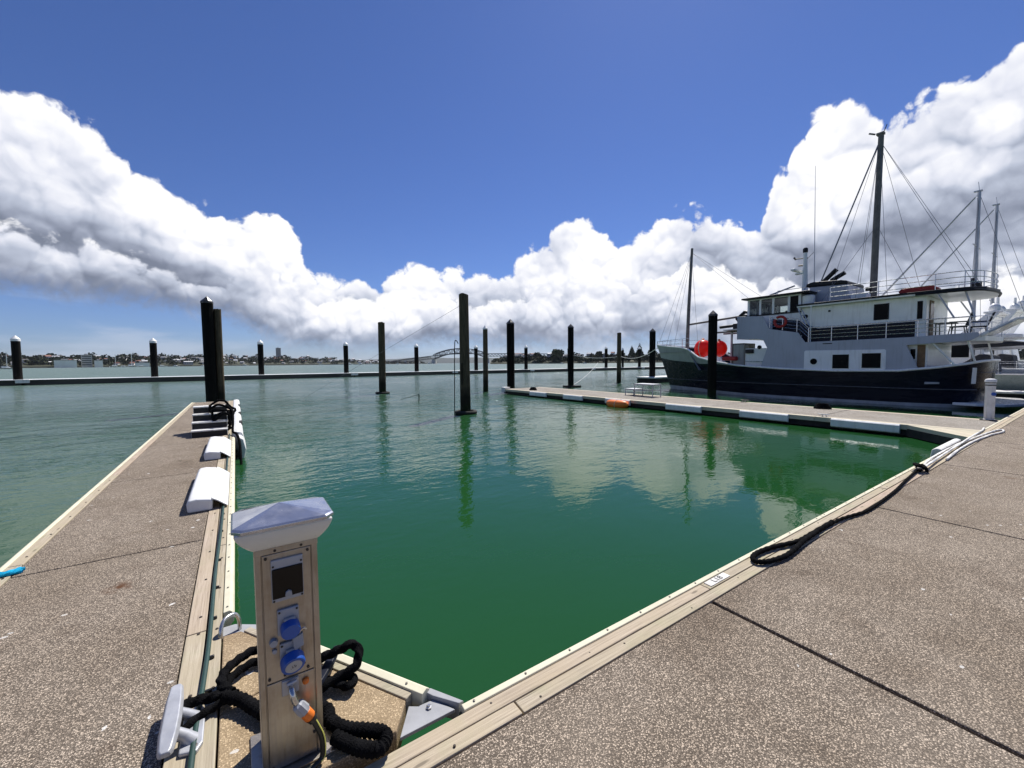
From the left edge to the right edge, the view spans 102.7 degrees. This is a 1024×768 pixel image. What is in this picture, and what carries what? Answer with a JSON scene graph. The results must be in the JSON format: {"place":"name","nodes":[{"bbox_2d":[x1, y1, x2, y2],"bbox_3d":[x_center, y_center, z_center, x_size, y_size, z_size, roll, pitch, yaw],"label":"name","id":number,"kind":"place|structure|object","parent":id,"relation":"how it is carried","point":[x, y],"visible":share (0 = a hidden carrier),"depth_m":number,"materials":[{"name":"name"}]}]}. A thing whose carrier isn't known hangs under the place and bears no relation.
{"place":"outdoors","nodes":[
{"label":"outdoors","id":0,"kind":"place"},
{"bbox_2d":[0,358,395,366],"bbox_3d":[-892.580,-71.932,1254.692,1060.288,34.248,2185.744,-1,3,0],"label":"shore","id":1,"kind":"structure","parent":0,"point":[121,364],"depth_m":1120.54,"materials":[{"name":"green plant"}]},
{"bbox_2d":[53,359,76,367],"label":"waterfront shed","id":2,"kind":"structure","parent":1,"relation":"on","point":[64,363],"depth_m":714.93,"materials":[{"name":"concrete"}]},
{"bbox_2d":[81,354,92,366],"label":"tower block","id":3,"kind":"structure","parent":1,"relation":"on","point":[86,360],"depth_m":745.75,"materials":[{"name":"concrete"}]},
{"bbox_2d":[94,359,102,366],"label":"waterfront building","id":4,"kind":"structure","parent":1,"relation":"on","point":[98,363],"depth_m":754.02,"materials":[{"name":"concrete"}]},
{"bbox_2d":[135,362,149,366],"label":"boat shed","id":5,"kind":"object","parent":1,"relation":"on","point":[143,363],"visible":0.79,"depth_m":833.73,"materials":[{"name":"concrete"}]},
{"bbox_2d":[183,361,192,364],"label":"hillside house","id":6,"kind":"structure","parent":1,"relation":"on","point":[187,362],"depth_m":962.22,"materials":[{"name":"white"}]},
{"bbox_2d":[0,352,424,365],"bbox_3d":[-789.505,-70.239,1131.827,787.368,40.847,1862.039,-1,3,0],"label":"woodland","id":7,"kind":"object","parent":1,"relation":"on","point":[38,360],"visible":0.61,"depth_m":969.70,"materials":[{"name":"green plant"}]},
{"bbox_2d":[276,347,280,357],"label":"apartment tower","id":8,"kind":"structure","parent":1,"relation":"on","point":[278,351],"depth_m":1398.26,"materials":[{"name":"concrete"}]},
{"bbox_2d":[0,363,426,367],"bbox_3d":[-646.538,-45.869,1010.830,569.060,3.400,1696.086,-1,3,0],"label":"sea wall","id":9,"kind":"structure","parent":0,"point":[200,365],"depth_m":1076.98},
{"bbox_2d":[63,356,496,362],"bbox_3d":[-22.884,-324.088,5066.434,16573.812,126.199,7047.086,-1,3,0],"label":"hills","id":10,"kind":"structure","parent":0,"point":[446,360],"depth_m":6532.84,"materials":[{"name":"green plant"}]},
{"bbox_2d":[0,363,1023,746],"bbox_3d":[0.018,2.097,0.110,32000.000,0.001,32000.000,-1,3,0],"label":"water","id":11,"kind":"structure","parent":0,"point":[498,537],"depth_m":7.17,"materials":[{"name":"green liquid"}]},
{"bbox_2d":[0,353,11,368],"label":"moored boat","id":12,"kind":"object","parent":11,"relation":"on","point":[4,367],"visible":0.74,"depth_m":402.46,"materials":[{"name":"white"}]},
{"bbox_2d":[10,335,22,379],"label":"capped pile","id":13,"kind":"object","parent":11,"relation":"in","point":[16,356],"visible":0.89,"depth_m":46.89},
{"bbox_2d":[0,399,245,767],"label":"finger pontoon","id":14,"kind":"object","parent":11,"relation":"on","point":[105,598],"visible":0.76,"depth_m":2.64,"materials":[{"name":"concrete"}]},
{"bbox_2d":[0,567,24,576],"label":"rope scrap","id":15,"kind":"object","parent":14,"relation":"on","point":[18,570],"visible":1,"depth_m":3.15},
{"bbox_2d":[156,684,204,759],"bbox_3d":[-1.419,1.464,1.766,0.145,0.120,0.410,-3,4,-34],"label":"mooring cleat","id":16,"kind":"object","parent":14,"relation":"on","point":[172,732],"visible":0.94,"depth_m":1.72,"materials":[{"name":"metal"}]},
{"bbox_2d":[180,639,392,759],"bbox_3d":[-0.991,1.420,1.938,1.019,0.172,0.586,0,3,3],"label":"mooring rope","id":17,"kind":"object","parent":16,"relation":"attached to","point":[346,736],"visible":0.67,"depth_m":1.87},
{"bbox_2d":[186,467,229,512],"bbox_3d":[-3.823,1.280,5.206,0.368,0.160,1.700,-3,4,-34],"label":"dock bumper","id":18,"kind":"object","parent":14,"relation":"on","point":[210,485],"visible":1,"depth_m":4.88,"materials":[{"name":"white plastic"}]},
{"bbox_2d":[187,433,229,767],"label":"cable run","id":19,"kind":"object","parent":14,"relation":"attached to","point":[192,749],"visible":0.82,"depth_m":2.34,"materials":[{"name":"black plastic"}]},
{"bbox_2d":[191,404,227,437],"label":"boarding steps","id":20,"kind":"structure","parent":14,"relation":"on","point":[200,414],"depth_m":9.44,"materials":[{"name":"white plastic"}]},
{"bbox_2d":[209,399,242,464],"bbox_3d":[-6.387,1.137,9.236,0.558,1.505,2.231,-3,4,-41],"label":"mooring rope","id":21,"kind":"object","parent":20,"relation":"on","point":[230,412],"visible":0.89,"depth_m":9.61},
{"bbox_2d":[204,436,230,459],"bbox_3d":[-5.502,1.165,7.690,0.368,0.160,1.800,-3,4,-34],"label":"dock bumper","id":22,"kind":"object","parent":14,"relation":"on","point":[216,447],"visible":1,"depth_m":7.30,"materials":[{"name":"white plastic"}]},
{"bbox_2d":[217,624,462,767],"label":"corner fillet","id":23,"kind":"object","parent":14,"relation":"attached to","point":[402,708],"visible":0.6,"depth_m":1.93,"materials":[{"name":"concrete"}]},
{"bbox_2d":[230,497,334,767],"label":"power pedestal","id":24,"kind":"object","parent":23,"relation":"on","point":[279,540],"visible":0.98,"depth_m":1.60,"materials":[{"name":"beige metal"}]},
{"bbox_2d":[293,699,325,767],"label":"garden hose","id":25,"kind":"object","parent":24,"relation":"attached to","point":[304,711],"visible":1,"depth_m":1.61,"materials":[{"name":"grey plastic"}]},
{"bbox_2d":[321,645,337,684],"bbox_3d":[-0.965,1.463,2.062,0.109,0.090,0.308,-1,3,-3],"label":"mooring cleat","id":26,"kind":"object","parent":23,"relation":"on","point":[327,666],"visible":0.23,"depth_m":2.06,"materials":[{"name":"grey metal"}]},
{"bbox_2d":[149,338,158,376],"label":"capped pile","id":27,"kind":"object","parent":11,"relation":"in","point":[153,356],"visible":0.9,"depth_m":53.56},
{"bbox_2d":[200,296,217,401],"bbox_3d":[-14.079,-0.668,19.119,0.518,6.780,0.475,1,3,19],"label":"pointed pile","id":28,"kind":"object","parent":11,"relation":"in","point":[208,338],"visible":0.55,"depth_m":18.92,"materials":[{"name":"black wood"}]},
{"bbox_2d":[214,309,224,399],"bbox_3d":[-13.811,-0.412,19.378,0.329,6.238,0.361,-3,4,-34],"label":"timber pile","id":29,"kind":"object","parent":11,"relation":"in","point":[219,352],"visible":0.66,"depth_m":19.25,"materials":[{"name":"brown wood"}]},
{"bbox_2d":[257,340,263,374],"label":"capped pile","id":30,"kind":"object","parent":11,"relation":"in","point":[260,358],"visible":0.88,"depth_m":60.23,"materials":[{"name":"black wood"}]},
{"bbox_2d":[0,366,664,385],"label":"breakwater pontoon","id":31,"kind":"object","parent":11,"relation":"on","point":[12,382],"visible":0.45,"depth_m":59.14,"materials":[{"name":"grey concrete"}]},
{"bbox_2d":[343,342,348,372],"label":"capped pile","id":32,"kind":"object","parent":11,"relation":"in","point":[345,355],"visible":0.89,"depth_m":66.87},
{"bbox_2d":[375,322,389,393],"bbox_3d":[-9.107,-1.071,28.704,0.988,6.497,0.987,-3,4,-34],"label":"timber pile","id":33,"kind":"object","parent":11,"relation":"in","point":[382,360],"visible":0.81,"depth_m":28.50,"materials":[{"name":"brown wood"}]},
{"bbox_2d":[414,344,418,371],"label":"capped pile","id":34,"kind":"object","parent":11,"relation":"in","point":[416,359],"visible":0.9,"depth_m":73.60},
{"bbox_2d":[454,293,476,414],"bbox_3d":[-1.935,-0.491,16.970,0.948,6.440,0.947,-3,4,-34],"label":"timber pile","id":35,"kind":"object","parent":11,"relation":"in","point":[465,403],"visible":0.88,"depth_m":16.78,"materials":[{"name":"black wood"}]},
{"bbox_2d":[303,306,458,398],"bbox_3d":[-7.059,-1.228,20.326,12.285,4.461,0.011,1,4,33],"label":"wire stay","id":36,"kind":"object","parent":35,"relation":"attached to","point":[384,350],"visible":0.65,"depth_m":19.47,"materials":[{"name":"grey metal"}]},
{"bbox_2d":[390,348,546,363],"bbox_3d":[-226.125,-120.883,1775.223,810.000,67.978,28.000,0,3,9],"label":"harbour bridge","id":37,"kind":"structure","parent":11,"relation":"on","point":[434,361],"depth_m":1775.88,"materials":[{"name":"metal"}]},
{"bbox_2d":[474,345,477,369],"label":"capped pile","id":38,"kind":"object","parent":11,"relation":"in","point":[475,357],"visible":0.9,"depth_m":80.46,"materials":[{"name":"black wood"}]},
{"bbox_2d":[483,325,487,391],"bbox_3d":[-1.926,-1.088,29.723,0.386,6.300,0.391,-3,4,-34],"label":"timber pile","id":39,"kind":"object","parent":11,"relation":"in","point":[485,358],"visible":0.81,"depth_m":29.55,"materials":[{"name":"brown wood"}]},
{"bbox_2d":[506,319,514,388],"bbox_3d":[-0.091,-1.347,29.952,0.553,6.760,0.553,1,3,22],"label":"pointed pile","id":40,"kind":"object","parent":11,"relation":"in","point":[510,358],"visible":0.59,"depth_m":29.70,"materials":[{"name":"black wood"}]},
{"bbox_2d":[524,345,527,368],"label":"capped pile","id":41,"kind":"object","parent":11,"relation":"in","point":[525,357],"visible":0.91,"depth_m":87.26,"materials":[{"name":"black wood"}]},
{"bbox_2d":[563,324,580,387],"bbox_3d":[5.008,-1.615,34.231,1.150,6.760,1.000,-3,4,-34],"label":"pointed pile","id":42,"kind":"object","parent":11,"relation":"in","point":[570,356],"visible":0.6,"depth_m":33.92,"materials":[{"name":"black wood"}]},
{"bbox_2d":[605,346,607,367],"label":"capped pile","id":43,"kind":"object","parent":11,"relation":"in","point":[606,357],"visible":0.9,"depth_m":100.87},
{"bbox_2d":[606,399,627,407],"bbox_3d":[4.932,0.957,19.080,0.588,0.481,1.280,-3,4,-34],"label":"orange float","id":44,"kind":"object","parent":11,"relation":"on","point":[620,403],"visible":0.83,"depth_m":18.81,"materials":[{"name":"plastic"}]},
{"bbox_2d":[617,332,620,382],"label":"timber pile","id":45,"kind":"object","parent":11,"relation":"in","point":[619,357],"visible":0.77,"depth_m":40.54,"materials":[{"name":"brown wood"}]},
{"bbox_2d":[563,348,656,358],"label":"mooring line","id":46,"kind":"object","parent":45,"relation":"attached to","point":[612,357],"visible":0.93,"depth_m":40.39,"materials":[{"name":"white fabric"}]},
{"bbox_2d":[622,348,623,366],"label":"capped pile","id":47,"kind":"object","parent":11,"relation":"in","point":[622,357],"visible":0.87,"depth_m":104.31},
{"bbox_2d":[638,347,640,366],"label":"capped pile","id":48,"kind":"object","parent":11,"relation":"in","point":[639,356],"visible":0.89,"depth_m":107.89,"materials":[{"name":"black wood"}]},
{"bbox_2d":[649,328,655,376],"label":"pointed pile","id":49,"kind":"object","parent":11,"relation":"in","point":[652,345],"visible":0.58,"depth_m":41.16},
{"bbox_2d":[636,376,668,382],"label":"finger pontoon","id":50,"kind":"object","parent":11,"relation":"on","point":[655,379],"visible":0.47,"depth_m":40.44,"materials":[{"name":"plastic"}]},
{"bbox_2d":[364,408,1023,767],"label":"walkway","id":51,"kind":"structure","parent":11,"relation":"on","point":[888,632],"depth_m":2.17,"materials":[{"name":"concrete"}]},
{"bbox_2d":[750,462,928,564],"bbox_3d":[3.903,1.267,4.522,4.811,0.127,0.216,-3,4,-34],"label":"mooring rope","id":52,"kind":"object","parent":51,"relation":"on","point":[802,540],"visible":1,"depth_m":3.57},
{"bbox_2d":[922,427,1004,469],"bbox_3d":[8.309,1.100,7.483,5.952,0.074,0.347,-3,4,-34],"label":"mooring rope","id":53,"kind":"object","parent":51,"relation":"on","point":[927,463],"visible":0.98,"depth_m":7.32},
{"bbox_2d":[707,310,717,395],"bbox_3d":[12.083,-1.109,24.723,0.514,6.620,0.514,1,3,25],"label":"pointed pile","id":54,"kind":"object","parent":11,"relation":"in","point":[712,351],"visible":0.67,"depth_m":24.50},
{"bbox_2d":[501,387,999,443],"bbox_3d":[6.048,0.964,19.407,4.570,0.740,21.892,-3,4,-34],"label":"finger pontoon","id":55,"kind":"object","parent":11,"relation":"on","point":[938,429],"visible":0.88,"depth_m":13.78,"materials":[{"name":"concrete"}]},
{"bbox_2d":[625,383,660,396],"bbox_3d":[6.760,0.292,21.191,0.700,0.637,1.750,-3,4,-34],"label":"metal step frame","id":56,"kind":"object","parent":55,"relation":"on","point":[634,389],"visible":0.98,"depth_m":21.18,"materials":[{"name":"metal"}]},
{"bbox_2d":[979,379,997,420],"bbox_3d":[13.781,0.442,11.810,0.380,1.198,0.320,-3,4,-34],"label":"power pedestal","id":57,"kind":"object","parent":55,"relation":"on","point":[989,399],"visible":1,"depth_m":11.75,"materials":[{"name":"white plastic"}]},
{"bbox_2d":[656,124,1023,407],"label":"motor vessel","id":58,"kind":"object","parent":11,"relation":"on","point":[834,338],"visible":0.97,"depth_m":20.55,"materials":[{"name":"blue paint"}]},
{"bbox_2d":[694,338,707,356],"bbox_3d":[13.029,-2.460,27.957,1.160,1.312,1.093,-3,4,-34],"label":"round buoy","id":59,"kind":"object","parent":58,"relation":"on","point":[700,348],"visible":0.84,"depth_m":27.61,"materials":[{"name":"red plastic"}]},
{"bbox_2d":[717,339,727,356],"bbox_3d":[13.632,-2.360,26.980,1.060,1.195,0.994,-3,4,-34],"label":"round buoy","id":60,"kind":"object","parent":58,"relation":"on","point":[722,348],"visible":0.79,"depth_m":26.59,"materials":[{"name":"red plastic"}]},
{"bbox_2d":[773,315,786,327],"bbox_3d":[14.780,-3.433,22.574,0.142,0.697,0.696,-3,4,-34],"label":"life ring","id":61,"kind":"object","parent":58,"relation":"hanging from","point":[776,318],"visible":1,"depth_m":22.53,"materials":[{"name":"red plastic"}]},
{"bbox_2d":[899,285,940,293],"bbox_3d":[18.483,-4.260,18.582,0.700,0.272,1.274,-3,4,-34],"label":"kayak","id":62,"kind":"object","parent":58,"relation":"on","point":[918,289],"visible":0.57,"depth_m":18.35,"materials":[{"name":"red plastic"}]},
{"bbox_2d":[935,322,957,334],"bbox_3d":[19.433,-2.400,18.368,0.900,0.665,0.650,-3,4,-34],"label":"deck table","id":63,"kind":"object","parent":58,"relation":"on","point":[939,324],"visible":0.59,"depth_m":18.34,"materials":[{"name":"white metal"}]},
{"bbox_2d":[948,312,972,333],"bbox_3d":[19.282,-2.530,17.598,0.550,1.023,0.729,-3,4,-34],"label":"deck chair","id":64,"kind":"object","parent":58,"relation":"on","point":[967,321],"visible":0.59,"depth_m":17.47,"materials":[{"name":"fabric"}]},
{"bbox_2d":[970,312,995,332],"bbox_3d":[20.153,-2.537,17.584,0.729,1.023,0.550,2,4,44],"label":"deck chair","id":65,"kind":"object","parent":58,"relation":"on","point":[989,321],"visible":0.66,"depth_m":17.48,"materials":[{"name":"fabric"}]},
{"bbox_2d":[881,182,1023,390],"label":"sailing yacht","id":66,"kind":"object","parent":11,"relation":"on","point":[1010,381],"visible":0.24,"depth_m":22.13,"materials":[{"name":"metal"}]},
{"bbox_2d":[921,197,1023,367],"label":"sailing yacht","id":67,"kind":"object","parent":11,"relation":"on","point":[1009,361],"visible":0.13,"depth_m":26.65,"materials":[{"name":"metal"}]},
{"bbox_2d":[951,297,1023,373],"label":"motor yacht","id":68,"kind":"object","parent":11,"relation":"on","point":[959,353],"visible":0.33,"depth_m":24.08,"materials":[{"name":"silver metal"}]},
{"bbox_2d":[992,298,1023,367],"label":"motor yacht","id":69,"kind":"object","parent":11,"relation":"on","point":[1014,310],"visible":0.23,"depth_m":28.97,"materials":[{"name":"silver metal"}]},
{"bbox_2d":[996,390,1023,398],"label":"finger pontoon","id":70,"kind":"object","parent":11,"relation":"on","point":[1011,393],"depth_m":19.62,"materials":[{"name":"white plastic"}]},
{"bbox_2d":[1006,296,1023,362],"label":"motor yacht","id":71,"kind":"object","parent":11,"relation":"on","point":[1012,330],"visible":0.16,"depth_m":32.83,"materials":[{"name":"silver metal"}]},
{"bbox_2d":[0,0,1023,359],"label":"sky","id":72,"kind":"structure","parent":0,"point":[322,173],"materials":[{"name":"blue"}]},
{"bbox_2d":[490,356,1023,363],"bbox_3d":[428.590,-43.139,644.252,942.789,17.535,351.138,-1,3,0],"label":"headland","id":73,"kind":"structure","parent":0,"point":[565,362],"depth_m":633.40,"materials":[{"name":"green plant"}]},
{"bbox_2d":[550,349,563,357],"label":"broadleaf tree","id":74,"kind":"object","parent":73,"relation":"on","point":[558,353],"visible":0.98,"depth_m":627.55,"materials":[{"name":"green plant"}]},
{"bbox_2d":[596,351,602,356],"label":"broadleaf tree","id":75,"kind":"object","parent":73,"relation":"on","point":[599,353],"visible":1,"depth_m":629.56,"materials":[{"name":"green plant"}]},
{"bbox_2d":[628,347,635,357],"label":"pine tree","id":76,"kind":"object","parent":73,"relation":"on","point":[632,353],"visible":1,"depth_m":629.61,"materials":[{"name":"green plant"}]},
{"bbox_2d":[635,343,643,355],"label":"pine tree","id":77,"kind":"object","parent":73,"relation":"on","point":[636,353],"visible":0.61,"depth_m":626.88,"materials":[{"name":"green plant"}]},
{"bbox_2d":[491,349,1023,362],"bbox_3d":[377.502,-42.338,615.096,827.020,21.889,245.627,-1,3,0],"label":"headland bush","id":78,"kind":"object","parent":73,"relation":"on","point":[592,358],"visible":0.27,"depth_m":645.34,"materials":[{"name":"green plant"}]},
{"bbox_2d":[813,403,831,408],"bbox_3d":[11.326,0.804,14.939,0.495,0.189,0.556,-3,4,-34],"label":"rope heap","id":79,"kind":"object","parent":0,"point":[822,406],"visible":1,"depth_m":14.80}
]}

